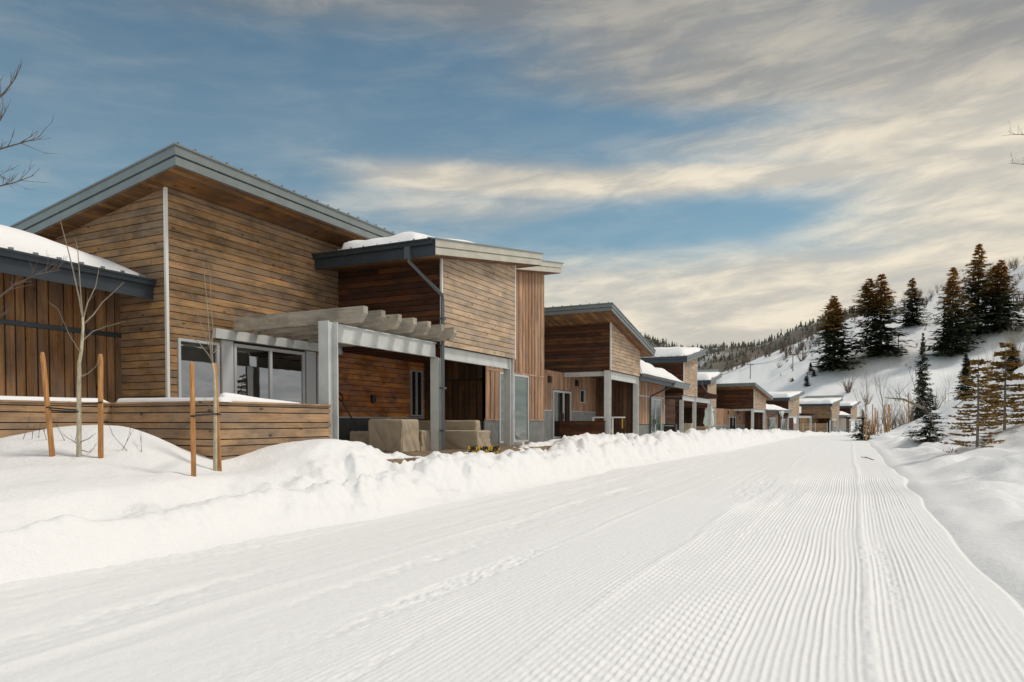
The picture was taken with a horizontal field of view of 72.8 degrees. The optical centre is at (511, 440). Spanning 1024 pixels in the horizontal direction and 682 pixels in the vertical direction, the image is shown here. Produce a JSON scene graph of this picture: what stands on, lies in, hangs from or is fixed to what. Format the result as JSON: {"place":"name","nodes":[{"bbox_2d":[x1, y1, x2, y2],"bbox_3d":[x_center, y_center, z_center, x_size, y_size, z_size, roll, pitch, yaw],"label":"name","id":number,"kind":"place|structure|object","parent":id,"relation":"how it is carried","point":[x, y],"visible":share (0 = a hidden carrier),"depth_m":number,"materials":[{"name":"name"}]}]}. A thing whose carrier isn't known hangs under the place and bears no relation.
{"place":"outdoors","nodes":[
{"label":"outdoors","id":0,"kind":"place"},
{"bbox_2d":[0,434,1023,681],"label":"groomed road","id":1,"kind":"structure","parent":0,"point":[824,558],"depth_m":5.79,"materials":[{"name":"white snow"}]},
{"bbox_2d":[0,264,1023,608],"bbox_3d":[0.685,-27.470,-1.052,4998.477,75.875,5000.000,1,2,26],"label":"snow ground","id":2,"kind":"structure","parent":0,"point":[66,510],"depth_m":11.24,"materials":[{"name":"white snow"}]},
{"bbox_2d":[0,61,66,322],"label":"bare tree","id":3,"kind":"object","parent":2,"relation":"on","point":[8,183],"visible":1,"depth_m":7.14,"materials":[{"name":"brown plant"}]},
{"bbox_2d":[40,352,78,456],"bbox_3d":[-6.585,-0.203,10.148,0.504,2.149,0.223,0,2,0],"label":"tree stake","id":4,"kind":"object","parent":2,"relation":"on","point":[48,410],"visible":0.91,"depth_m":10.07,"materials":[{"name":"brown wood"}]},
{"bbox_2d":[47,206,123,456],"bbox_3d":[-6.248,-1.044,10.198,0.771,4.539,0.732,0,2,7],"label":"sapling","id":5,"kind":"object","parent":2,"relation":"on","point":[78,442],"visible":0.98,"depth_m":10.17,"materials":[{"name":"brown plant"}]},
{"bbox_2d":[81,354,103,457],"bbox_3d":[-6.206,-0.199,10.248,0.409,2.134,0.124,0,2,0],"label":"tree stake","id":6,"kind":"object","parent":2,"relation":"on","point":[100,416],"visible":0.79,"depth_m":10.22,"materials":[{"name":"brown wood"}]},
{"bbox_2d":[0,400,332,459],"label":"board wall","id":7,"kind":"structure","parent":2,"relation":"on","point":[247,427],"depth_m":12.24,"materials":[{"name":"brown wood"}]},
{"bbox_2d":[0,396,106,401],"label":"snow","id":8,"kind":"structure","parent":7,"relation":"on","point":[42,398],"depth_m":11.86,"materials":[{"name":"white snow"}]},
{"bbox_2d":[116,397,231,401],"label":"snow","id":9,"kind":"structure","parent":7,"relation":"on","point":[223,399],"depth_m":12.31,"materials":[{"name":"white snow"}]},
{"bbox_2d":[219,392,297,402],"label":"snow","id":10,"kind":"structure","parent":7,"relation":"on","point":[236,397],"depth_m":12.28,"materials":[{"name":"white snow"}]},
{"bbox_2d":[175,261,223,470],"bbox_3d":[-4.957,-0.859,11.125,0.643,4.074,0.409,0,2,12],"label":"sapling","id":11,"kind":"object","parent":2,"relation":"on","point":[211,344],"visible":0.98,"depth_m":10.99,"materials":[{"name":"beige plant"}]},
{"bbox_2d":[189,362,218,476],"bbox_3d":[-4.614,-0.137,10.449,0.090,1.984,1.206,0,2,-8],"label":"tree stake","id":12,"kind":"object","parent":2,"relation":"on","point":[192,423],"visible":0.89,"depth_m":9.88,"materials":[{"name":"brown wood"}]},
{"bbox_2d":[214,363,221,471],"bbox_3d":[-4.697,-0.191,11.083,0.132,2.077,0.122,0,2,-10],"label":"tree stake","id":13,"kind":"object","parent":2,"relation":"on","point":[219,465],"visible":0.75,"depth_m":11.08,"materials":[{"name":"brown wood"}]},
{"bbox_2d":[0,142,563,463],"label":"wooden house","id":14,"kind":"structure","parent":2,"relation":"on","point":[435,331],"depth_m":16.23,"materials":[{"name":"brown wood"}]},
{"bbox_2d":[0,225,144,276],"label":"roof snow","id":15,"kind":"structure","parent":14,"relation":"on","point":[22,240],"depth_m":13.04,"materials":[{"name":"white snow"}]},
{"bbox_2d":[350,431,367,444],"bbox_3d":[-3.950,0.001,19.213,0.848,0.507,0.763,1,2,26],"label":"covered furniture","id":16,"kind":"object","parent":14,"relation":"on","point":[360,436],"visible":0.31,"depth_m":18.94,"materials":[{"name":"beige fabric"}]},
{"bbox_2d":[368,418,419,451],"bbox_3d":[-3.005,-0.129,17.690,1.104,0.847,0.878,1,2,26],"label":"covered furniture","id":17,"kind":"object","parent":14,"relation":"on","point":[395,429],"visible":0.96,"depth_m":17.36,"materials":[{"name":"beige fabric"}]},
{"bbox_2d":[341,232,473,249],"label":"roof snow","id":18,"kind":"structure","parent":14,"relation":"on","point":[403,236],"depth_m":17.85,"materials":[{"name":"white snow"}]},
{"bbox_2d":[419,430,430,450],"bbox_3d":[-2.419,0.010,18.166,0.530,0.550,0.512,1,2,26],"label":"covered furniture","id":19,"kind":"object","parent":14,"relation":"on","point":[425,440],"visible":0.53,"depth_m":18.01,"materials":[{"name":"beige fabric"}]},
{"bbox_2d":[418,420,490,448],"bbox_3d":[-1.825,-0.164,19.863,2.616,0.812,1.185,1,2,26],"label":"covered furniture","id":20,"kind":"object","parent":14,"relation":"on","point":[461,434],"visible":0.53,"depth_m":19.20,"materials":[{"name":"beige fabric"}]},
{"bbox_2d":[503,377,523,444],"bbox_3d":[-0.100,-0.977,22.845,0.416,2.256,1.388,-1,2,-31],"label":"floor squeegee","id":21,"kind":"object","parent":14,"relation":"on","point":[518,443],"visible":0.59,"depth_m":22.41,"materials":[{"name":"paint"}]},
{"bbox_2d":[338,392,359,430],"bbox_3d":[-4.402,-0.603,19.464,0.940,1.487,0.478,1,2,26],"label":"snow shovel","id":22,"kind":"object","parent":2,"relation":"on","point":[347,410],"visible":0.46,"depth_m":19.52,"materials":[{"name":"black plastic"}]},
{"bbox_2d":[467,446,499,452],"bbox_3d":[-0.684,0.221,16.777,0.803,0.162,0.076,0,2,-11],"label":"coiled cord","id":23,"kind":"object","parent":2,"relation":"on","point":[485,448],"visible":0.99,"depth_m":16.77,"materials":[{"name":"plastic"}]},
{"bbox_2d":[559,421,605,438],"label":"board wall","id":24,"kind":"structure","parent":2,"relation":"on","point":[570,428],"depth_m":31.21,"materials":[{"name":"brown wood"}]},
{"bbox_2d":[543,302,655,440],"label":"wooden house","id":25,"kind":"structure","parent":2,"relation":"on","point":[593,353],"depth_m":31.76,"materials":[{"name":"brown wood"}]},
{"bbox_2d":[592,417,624,434],"bbox_3d":[4.513,-0.546,32.492,1.585,1.090,0.080,1,2,26],"label":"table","id":26,"kind":"object","parent":2,"relation":"on","point":[612,421],"visible":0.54,"depth_m":32.37,"materials":[{"name":"white paint"}]},
{"bbox_2d":[664,424,677,431],"bbox_3d":[9.988,-0.606,45.377,1.546,0.864,0.708,1,2,26],"label":"barbecue grill","id":27,"kind":"object","parent":2,"relation":"on","point":[672,427],"visible":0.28,"depth_m":44.98,"materials":[{"name":"black metal"}]},
{"bbox_2d":[639,348,716,435],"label":"wooden house","id":28,"kind":"structure","parent":2,"relation":"on","point":[658,396],"depth_m":46.31,"materials":[{"name":"brown wood"}]},
{"bbox_2d":[640,359,683,382],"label":"roof snow","id":29,"kind":"structure","parent":28,"relation":"on","point":[647,368],"depth_m":38.63,"materials":[{"name":"white snow"}]},
{"bbox_2d":[640,347,702,357],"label":"roof snow","id":30,"kind":"structure","parent":28,"relation":"on","point":[669,351],"depth_m":46.13,"materials":[{"name":"white snow"}]},
{"bbox_2d":[684,423,692,431],"bbox_3d":[11.920,-0.679,47.188,0.654,0.913,0.756,1,2,26],"label":"covered furniture","id":31,"kind":"object","parent":2,"relation":"on","point":[687,426],"visible":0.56,"depth_m":46.88,"materials":[{"name":"beige fabric"}]},
{"bbox_2d":[675,369,722,429],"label":"wooden house","id":32,"kind":"structure","parent":2,"relation":"on","point":[708,386],"depth_m":69.85,"materials":[{"name":"brown"}]},
{"bbox_2d":[697,372,720,379],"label":"roof snow","id":33,"kind":"structure","parent":32,"relation":"on","point":[705,375],"depth_m":66.44,"materials":[{"name":"white snow"}]},
{"bbox_2d":[696,426,715,429],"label":"board wall","id":34,"kind":"structure","parent":2,"relation":"on","point":[701,427],"depth_m":63.18,"materials":[{"name":"brown wood"}]},
{"bbox_2d":[703,409,713,425],"bbox_3d":[17.320,-1.875,61.104,0.970,3.250,0.929,1,2,26],"label":"patio umbrella","id":35,"kind":"object","parent":2,"relation":"on","point":[705,422],"visible":0.48,"depth_m":60.94,"materials":[{"name":"white fabric"}]},
{"bbox_2d":[715,382,772,429],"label":"wooden house","id":36,"kind":"structure","parent":2,"relation":"on","point":[741,405],"depth_m":76.65,"materials":[{"name":"brown wood"}]},
{"bbox_2d":[765,391,813,430],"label":"wooden house","id":37,"kind":"structure","parent":2,"relation":"on","point":[773,419],"depth_m":99.58,"materials":[{"name":"brown wood"}]},
{"bbox_2d":[766,404,787,409],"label":"roof snow","id":38,"kind":"structure","parent":37,"relation":"on","point":[771,407],"depth_m":93.78,"materials":[{"name":"white snow"}]},
{"bbox_2d":[768,391,801,397],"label":"roof snow","id":39,"kind":"structure","parent":37,"relation":"on","point":[783,394],"depth_m":99.13,"materials":[{"name":"white snow"}]},
{"bbox_2d":[794,346,808,360],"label":"bare bush","id":40,"kind":"object","parent":2,"relation":"on","point":[804,356],"visible":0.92,"depth_m":251.17,"materials":[{"name":"plant"}]},
{"bbox_2d":[803,375,809,386],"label":"conifer","id":41,"kind":"object","parent":2,"relation":"on","point":[806,378],"visible":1,"depth_m":209.84,"materials":[{"name":"green plant"}]},
{"bbox_2d":[807,362,813,370],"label":"conifer","id":42,"kind":"object","parent":2,"relation":"on","point":[809,367],"visible":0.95,"depth_m":219.70,"materials":[{"name":"green plant"}]},
{"bbox_2d":[794,423,827,432],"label":"slatted fence","id":43,"kind":"object","parent":2,"relation":"on","point":[817,428],"visible":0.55,"depth_m":117.21,"materials":[{"name":"grey paint"}]},
{"bbox_2d":[799,395,842,432],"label":"wooden house","id":44,"kind":"structure","parent":2,"relation":"on","point":[828,413],"depth_m":121.87,"materials":[{"name":"brown wood"}]},
{"bbox_2d":[799,398,840,403],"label":"roof snow","id":45,"kind":"structure","parent":44,"relation":"on","point":[816,400],"depth_m":121.60,"materials":[{"name":"white snow"}]},
{"bbox_2d":[805,295,866,372],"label":"conifer","id":46,"kind":"object","parent":2,"relation":"on","point":[833,332],"visible":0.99,"depth_m":211.02,"materials":[{"name":"green plant"}]},
{"bbox_2d":[839,418,845,431],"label":"wall panel","id":47,"kind":"structure","parent":2,"relation":"on","point":[842,423],"depth_m":129.26,"materials":[{"name":"grey paint"}]},
{"bbox_2d":[836,372,855,392],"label":"bare bush","id":48,"kind":"object","parent":2,"relation":"on","point":[848,390],"visible":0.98,"depth_m":187.92,"materials":[{"name":"plant"}]},
{"bbox_2d":[839,401,865,431],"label":"wooden house","id":49,"kind":"structure","parent":2,"relation":"on","point":[851,411],"depth_m":135.46,"materials":[{"name":"brown"}]},
{"bbox_2d":[840,401,858,405],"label":"roof snow","id":50,"kind":"structure","parent":49,"relation":"on","point":[846,403],"depth_m":135.16,"materials":[{"name":"white snow"}]},
{"bbox_2d":[841,314,872,440],"bbox_3d":[27.514,-5.047,55.249,2.606,10.764,2.121,1,2,25],"label":"bare sapling","id":51,"kind":"object","parent":2,"relation":"on","point":[867,389],"visible":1,"depth_m":54.78,"materials":[{"name":"brown plant"}]},
{"bbox_2d":[845,409,878,440],"bbox_3d":[27.770,-0.697,55.118,2.627,3.599,2.616,1,2,26],"label":"young spruce","id":52,"kind":"object","parent":2,"relation":"on","point":[860,435],"visible":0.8,"depth_m":55.24,"materials":[{"name":"green plant"}]},
{"bbox_2d":[865,414,866,440],"bbox_3d":[27.240,-0.764,53.458,0.121,2.535,0.140,1,2,26],"label":"tree stake","id":53,"kind":"object","parent":2,"relation":"on","point":[866,429],"visible":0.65,"depth_m":53.41,"materials":[{"name":"brown wood"}]},
{"bbox_2d":[867,409,881,433],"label":"gully shrub","id":54,"kind":"object","parent":2,"relation":"on","point":[873,424],"visible":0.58,"depth_m":82.26,"materials":[{"name":"grey plant"}]},
{"bbox_2d":[874,408,875,433],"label":"tree stake","id":55,"kind":"object","parent":2,"relation":"on","point":[875,422],"visible":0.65,"depth_m":77.94,"materials":[{"name":"brown wood"}]},
{"bbox_2d":[838,274,914,357],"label":"conifer","id":56,"kind":"object","parent":2,"relation":"on","point":[878,298],"visible":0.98,"depth_m":206.79,"materials":[{"name":"green plant"}]},
{"bbox_2d":[887,404,888,432],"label":"tree stake","id":57,"kind":"object","parent":2,"relation":"on","point":[887,418],"visible":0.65,"depth_m":72.07,"materials":[{"name":"brown wood"}]},
{"bbox_2d":[878,404,899,431],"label":"gully shrub","id":58,"kind":"object","parent":2,"relation":"on","point":[885,417],"visible":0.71,"depth_m":79.14,"materials":[{"name":"grey plant"}]},
{"bbox_2d":[866,368,913,432],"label":"bare sapling","id":59,"kind":"object","parent":2,"relation":"on","point":[883,392],"visible":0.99,"depth_m":73.03,"materials":[{"name":"brown plant"}]},
{"bbox_2d":[890,372,901,419],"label":"bare sapling","id":60,"kind":"object","parent":2,"relation":"on","point":[895,403],"visible":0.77,"depth_m":94.54,"materials":[{"name":"brown plant"}]},
{"bbox_2d":[890,412,904,429],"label":"gully shrub","id":61,"kind":"object","parent":2,"relation":"on","point":[894,425],"visible":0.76,"depth_m":93.26,"materials":[{"name":"grey plant"}]},
{"bbox_2d":[885,379,924,409],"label":"fallen tree","id":62,"kind":"object","parent":2,"relation":"on","point":[912,403],"visible":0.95,"depth_m":76.28,"materials":[{"name":"wood"}]},
{"bbox_2d":[898,405,911,424],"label":"gully shrub","id":63,"kind":"object","parent":2,"relation":"on","point":[903,420],"visible":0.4,"depth_m":98.45,"materials":[{"name":"grey plant"}]},
{"bbox_2d":[908,393,908,423],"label":"tree stake","id":64,"kind":"object","parent":2,"relation":"on","point":[908,408],"visible":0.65,"depth_m":74.59,"materials":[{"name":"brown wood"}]},
{"bbox_2d":[907,408,915,421],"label":"gully shrub","id":65,"kind":"object","parent":2,"relation":"on","point":[912,419],"visible":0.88,"depth_m":77.82,"materials":[{"name":"plant"}]},
{"bbox_2d":[893,278,932,325],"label":"conifer","id":66,"kind":"object","parent":2,"relation":"on","point":[911,319],"visible":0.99,"depth_m":223.93,"materials":[{"name":"green plant"}]},
{"bbox_2d":[905,362,939,441],"bbox_3d":[19.609,-2.013,33.058,0.830,4.674,1.717,-1,2,-40],"label":"bare sapling","id":67,"kind":"object","parent":2,"relation":"on","point":[924,406],"visible":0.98,"depth_m":32.79,"materials":[{"name":"brown plant"}]},
{"bbox_2d":[911,333,936,419],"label":"conifer","id":68,"kind":"object","parent":2,"relation":"on","point":[922,385],"visible":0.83,"depth_m":81.55,"materials":[{"name":"green plant"}]},
{"bbox_2d":[903,389,948,442],"bbox_3d":[20.456,-0.738,34.000,2.466,3.700,2.347,1,2,26],"label":"young spruce","id":69,"kind":"object","parent":2,"relation":"on","point":[929,430],"visible":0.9,"depth_m":34.19,"materials":[{"name":"green plant"}]},
{"bbox_2d":[931,384,946,408],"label":"gully shrub","id":70,"kind":"object","parent":2,"relation":"on","point":[938,398],"visible":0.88,"depth_m":75.10,"materials":[{"name":"grey plant"}]},
{"bbox_2d":[946,372,953,401],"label":"bare sapling","id":71,"kind":"object","parent":2,"relation":"on","point":[949,385],"visible":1,"depth_m":77.10,"materials":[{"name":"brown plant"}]},
{"bbox_2d":[918,267,987,357],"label":"conifer","id":72,"kind":"object","parent":2,"relation":"on","point":[951,333],"visible":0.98,"depth_m":189.46,"materials":[{"name":"green plant"}]},
{"bbox_2d":[947,353,974,400],"bbox_3d":[38.121,-5.197,58.655,2.634,4.317,2.186,-1,2,-38],"label":"conifer","id":73,"kind":"object","parent":2,"relation":"on","point":[965,371],"visible":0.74,"depth_m":58.51,"materials":[{"name":"green plant"}]},
{"bbox_2d":[944,243,999,335],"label":"conifer","id":74,"kind":"object","parent":2,"relation":"on","point":[975,285],"visible":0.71,"depth_m":196.61,"materials":[{"name":"green plant"}]},
{"bbox_2d":[939,356,1010,447],"bbox_3d":[14.693,-1.017,21.971,1.831,3.296,1.870,1,2,43],"label":"young spruce","id":75,"kind":"object","parent":2,"relation":"on","point":[983,381],"visible":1,"depth_m":21.92,"materials":[{"name":"green plant"}]},
{"bbox_2d":[971,260,1023,333],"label":"conifer","id":76,"kind":"object","parent":2,"relation":"on","point":[998,296],"visible":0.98,"depth_m":190.32,"materials":[{"name":"green plant"}]},
{"bbox_2d":[972,342,1023,429],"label":"young spruce","id":77,"kind":"object","parent":2,"relation":"on","point":[1010,403],"visible":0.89,"depth_m":23.51,"materials":[{"name":"green plant"}]},
{"bbox_2d":[997,344,1023,371],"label":"conifer","id":78,"kind":"object","parent":2,"relation":"on","point":[1011,358],"visible":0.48,"depth_m":64.57,"materials":[{"name":"green plant"}]},
{"bbox_2d":[1002,327,1023,344],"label":"bare sapling","id":79,"kind":"object","parent":2,"relation":"on","point":[1012,336],"visible":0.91,"depth_m":71.22,"materials":[{"name":"grey plant"}]},
{"bbox_2d":[1003,123,1023,164],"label":"bare tree","id":80,"kind":"object","parent":2,"relation":"on","point":[1015,134],"visible":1,"depth_m":14.83,"materials":[{"name":"brown plant"}]},
{"bbox_2d":[1008,294,1022,357],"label":"bare sapling","id":81,"kind":"object","parent":2,"relation":"on","point":[1014,332],"visible":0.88,"depth_m":76.36,"materials":[{"name":"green plant"}]},
{"bbox_2d":[1009,282,1023,308],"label":"bare bush","id":82,"kind":"object","parent":2,"relation":"on","point":[1020,300],"visible":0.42,"depth_m":202.00,"materials":[{"name":"grey plant"}]},
{"bbox_2d":[0,0,1023,347],"label":"sky","id":83,"kind":"structure","parent":0,"point":[709,172],"materials":[{"name":"blue"}]},
{"bbox_2d":[645,338,746,361],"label":"hill","id":84,"kind":"structure","parent":0,"point":[655,345],"depth_m":789.83,"materials":[{"name":"white snow"}]},
{"bbox_2d":[644,299,901,371],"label":"distant forest","id":85,"kind":"object","parent":84,"relation":"on","point":[722,346],"visible":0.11,"depth_m":456.12,"materials":[{"name":"green plant"}]},
{"bbox_2d":[697,310,866,372],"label":"hill","id":86,"kind":"structure","parent":0,"point":[720,365],"depth_m":441.64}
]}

